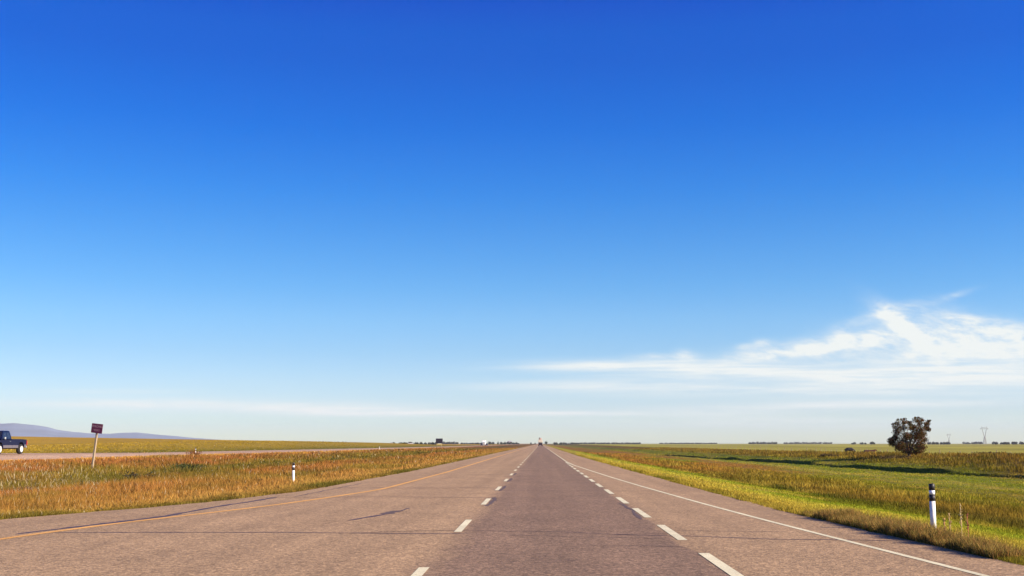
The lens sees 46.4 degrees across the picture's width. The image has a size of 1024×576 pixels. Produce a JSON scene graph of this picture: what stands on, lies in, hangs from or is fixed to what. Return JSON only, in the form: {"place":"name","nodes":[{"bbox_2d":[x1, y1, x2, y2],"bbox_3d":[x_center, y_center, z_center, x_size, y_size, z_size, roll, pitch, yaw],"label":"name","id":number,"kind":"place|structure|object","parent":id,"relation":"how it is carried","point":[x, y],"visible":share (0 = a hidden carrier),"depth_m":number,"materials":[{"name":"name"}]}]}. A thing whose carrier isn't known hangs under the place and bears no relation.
{"place":"outdoors","nodes":[
{"label":"outdoors","id":0,"kind":"place"},
{"bbox_2d":[0,423,215,439],"bbox_3d":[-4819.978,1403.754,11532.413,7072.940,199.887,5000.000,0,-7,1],"label":"hills","id":1,"kind":"structure","parent":0,"point":[22,430],"depth_m":10065.10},
{"bbox_2d":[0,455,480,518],"bbox_3d":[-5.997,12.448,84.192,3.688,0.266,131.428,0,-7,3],"label":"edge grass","id":2,"kind":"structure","parent":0,"point":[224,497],"depth_m":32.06,"materials":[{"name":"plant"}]},
{"bbox_2d":[0,444,516,459],"bbox_3d":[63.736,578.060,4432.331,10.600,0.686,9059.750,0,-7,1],"label":"road","id":3,"kind":"structure","parent":0,"point":[12,456],"depth_m":108.72,"materials":[{"name":"grey asphalt"}]},
{"bbox_2d":[0,431,26,453],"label":"pickup truck","id":4,"kind":"object","parent":3,"relation":"on","point":[8,442],"visible":1,"depth_m":90.47,"materials":[{"name":"blue paint"}]},
{"bbox_2d":[0,444,1023,575],"bbox_3d":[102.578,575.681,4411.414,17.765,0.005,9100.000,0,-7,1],"label":"road","id":5,"kind":"structure","parent":0,"point":[537,510],"depth_m":19.65,"materials":[{"name":"grey asphalt"}]},
{"bbox_2d":[538,438,542,445],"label":"loaded truck","id":6,"kind":"object","parent":5,"relation":"on","point":[540,440],"visible":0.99,"depth_m":712.11,"materials":[{"name":"white"}]},
{"bbox_2d":[0,0,1023,443],"label":"sky","id":7,"kind":"structure","parent":0,"point":[371,221],"materials":[{"name":"blue"}]},
{"bbox_2d":[2,436,1023,547],"bbox_3d":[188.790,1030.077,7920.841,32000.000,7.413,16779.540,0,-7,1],"label":"ground","id":8,"kind":"structure","parent":0,"point":[608,448],"depth_m":243.14,"materials":[{"name":"green plant"}]},
{"bbox_2d":[91,423,102,468],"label":"road sign","id":9,"kind":"object","parent":8,"relation":"on","point":[96,428],"visible":1,"depth_m":75.94,"materials":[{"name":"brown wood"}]},
{"bbox_2d":[123,471,155,478],"bbox_3d":[-19.002,9.624,60.725,1.594,0.741,1.614,0,-7,1],"label":"bush","id":10,"kind":"object","parent":8,"relation":"on","point":[132,474],"visible":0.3,"depth_m":60.66,"materials":[{"name":"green plant"}]},
{"bbox_2d":[168,463,205,469],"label":"bush","id":11,"kind":"object","parent":8,"relation":"on","point":[184,465],"visible":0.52,"depth_m":79.64,"materials":[{"name":"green plant"}]},
{"bbox_2d":[1,440,383,452],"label":"field grass","id":12,"kind":"structure","parent":8,"relation":"on","point":[35,448],"depth_m":208.16,"materials":[{"name":"green plant"}]},
{"bbox_2d":[186,449,201,455],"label":"bush","id":13,"kind":"object","parent":8,"relation":"on","point":[193,452],"visible":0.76,"depth_m":119.11,"materials":[{"name":"brown plant"}]},
{"bbox_2d":[0,447,516,519],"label":"median grass","id":14,"kind":"structure","parent":8,"relation":"on","point":[77,484],"depth_m":59.16,"materials":[{"name":"plant"}]},
{"bbox_2d":[292,463,294,480],"bbox_3d":[-8.539,7.283,46.665,0.100,0.917,0.097,0,-7,1],"label":"marker post","id":15,"kind":"object","parent":8,"relation":"on","point":[293,470],"visible":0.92,"depth_m":46.65,"materials":[{"name":"white plastic"}]},
{"bbox_2d":[410,442,437,444],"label":"tree belt","id":16,"kind":"object","parent":8,"relation":"on","point":[433,443],"visible":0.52,"depth_m":1487.91,"materials":[{"name":"green plant"}]},
{"bbox_2d":[436,439,442,447],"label":"guide sign","id":17,"kind":"object","parent":8,"relation":"on","point":[439,441],"visible":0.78,"depth_m":397.38,"materials":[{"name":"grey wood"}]},
{"bbox_2d":[442,441,458,443],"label":"tree belt","id":18,"kind":"object","parent":8,"relation":"on","point":[450,442],"visible":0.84,"depth_m":2975.82,"materials":[{"name":"green plant"}]},
{"bbox_2d":[500,441,518,443],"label":"tree belt","id":19,"kind":"object","parent":8,"relation":"on","point":[508,442],"visible":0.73,"depth_m":2183.36,"materials":[{"name":"green plant"}]},
{"bbox_2d":[554,442,579,444],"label":"tree belt","id":20,"kind":"object","parent":8,"relation":"on","point":[556,443],"visible":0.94,"depth_m":2274.63,"materials":[{"name":"green plant"}]},
{"bbox_2d":[580,442,640,443],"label":"tree belt","id":21,"kind":"object","parent":8,"relation":"on","point":[610,443],"visible":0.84,"depth_m":3166.25,"materials":[{"name":"green plant"}]},
{"bbox_2d":[659,442,716,443],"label":"tree belt","id":22,"kind":"object","parent":8,"relation":"on","point":[687,443],"visible":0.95,"depth_m":4148.57,"materials":[{"name":"green plant"}]},
{"bbox_2d":[748,442,776,443],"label":"tree belt","id":23,"kind":"object","parent":8,"relation":"on","point":[762,443],"visible":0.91,"depth_m":3554.36,"materials":[{"name":"green plant"}]},
{"bbox_2d":[576,451,1023,564],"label":"verge grass","id":24,"kind":"structure","parent":8,"relation":"on","point":[989,515],"depth_m":57.65,"materials":[{"name":"green plant"}]},
{"bbox_2d":[783,442,831,443],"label":"tree belt","id":25,"kind":"object","parent":8,"relation":"on","point":[807,443],"visible":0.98,"depth_m":4434.12,"materials":[{"name":"green plant"}]},
{"bbox_2d":[611,447,1023,477],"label":"bank grass","id":26,"kind":"structure","parent":8,"relation":"on","point":[959,459],"depth_m":147.16,"materials":[{"name":"green plant"}]},
{"bbox_2d":[819,453,840,457],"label":"bush","id":27,"kind":"object","parent":8,"relation":"on","point":[823,455],"visible":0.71,"depth_m":171.57,"materials":[{"name":"green plant"}]},
{"bbox_2d":[678,446,1010,453],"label":"wire fence","id":28,"kind":"object","parent":8,"relation":"on","point":[836,451],"visible":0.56,"depth_m":276.60,"materials":[{"name":"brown wood"}]},
{"bbox_2d":[844,448,854,451],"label":"cow","id":29,"kind":"object","parent":8,"relation":"on","point":[848,449],"visible":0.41,"depth_m":224.27},
{"bbox_2d":[877,455,911,459],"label":"bush","id":30,"kind":"object","parent":8,"relation":"on","point":[898,456],"visible":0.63,"depth_m":143.63,"materials":[{"name":"green plant"}]},
{"bbox_2d":[887,416,931,455],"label":"poplar tree","id":31,"kind":"object","parent":8,"relation":"on","point":[903,445],"visible":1,"depth_m":151.95,"materials":[{"name":"green plant"}]},
{"bbox_2d":[799,507,1023,558],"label":"dry grass","id":32,"kind":"structure","parent":8,"relation":"on","point":[920,531],"depth_m":18.75,"materials":[{"name":"beige plant"}]},
{"bbox_2d":[929,483,935,527],"bbox_3d":[7.353,3.891,20.882,0.100,0.937,0.098,0,-7,1],"label":"marker post","id":33,"kind":"object","parent":8,"relation":"on","point":[932,503],"visible":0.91,"depth_m":20.86,"materials":[{"name":"white plastic"}]},
{"bbox_2d":[927,442,950,443],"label":"tree belt","id":34,"kind":"object","parent":8,"relation":"on","point":[938,443],"visible":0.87,"depth_m":2359.35,"materials":[{"name":"green plant"}]},
{"bbox_2d":[948,513,951,530],"bbox_3d":[7.463,4.058,20.374,0.061,0.434,0.062,7,-10,-42],"label":"weed stalk","id":35,"kind":"object","parent":8,"relation":"on","point":[949,523],"visible":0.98,"depth_m":20.38,"materials":[{"name":"beige plant"}]},
{"bbox_2d":[958,503,962,533],"bbox_3d":[7.439,3.881,19.794,0.068,0.637,0.059,3,-8,-21],"label":"weed stalk","id":36,"kind":"object","parent":8,"relation":"on","point":[960,515],"visible":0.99,"depth_m":19.80,"materials":[{"name":"brown plant"}]},
{"bbox_2d":[965,513,969,535],"bbox_3d":[7.621,4.000,19.979,0.053,0.472,0.074,3,-8,-22],"label":"weed stalk","id":37,"kind":"object","parent":8,"relation":"on","point":[967,523],"visible":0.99,"depth_m":19.98,"materials":[{"name":"brown plant"}]},
{"bbox_2d":[962,442,982,443],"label":"tree belt","id":38,"kind":"object","parent":8,"relation":"on","point":[972,443],"visible":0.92,"depth_m":3732.37,"materials":[{"name":"green plant"}]},
{"bbox_2d":[980,426,987,443],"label":"pylon","id":39,"kind":"object","parent":8,"relation":"on","point":[985,434],"visible":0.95,"depth_m":2999.77,"materials":[{"name":"metal"}]},
{"bbox_2d":[963,451,1005,455],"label":"bush","id":40,"kind":"object","parent":8,"relation":"on","point":[984,452],"visible":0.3,"depth_m":136.54,"materials":[{"name":"green plant"}]},
{"bbox_2d":[991,441,1023,443],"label":"tree belt","id":41,"kind":"object","parent":8,"relation":"on","point":[1020,442],"visible":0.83,"depth_m":2259.50,"materials":[{"name":"green plant"}]},
{"bbox_2d":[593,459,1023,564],"bbox_3d":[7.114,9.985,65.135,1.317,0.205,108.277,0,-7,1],"label":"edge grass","id":42,"kind":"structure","parent":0,"point":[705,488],"depth_m":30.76,"materials":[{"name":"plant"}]}
]}

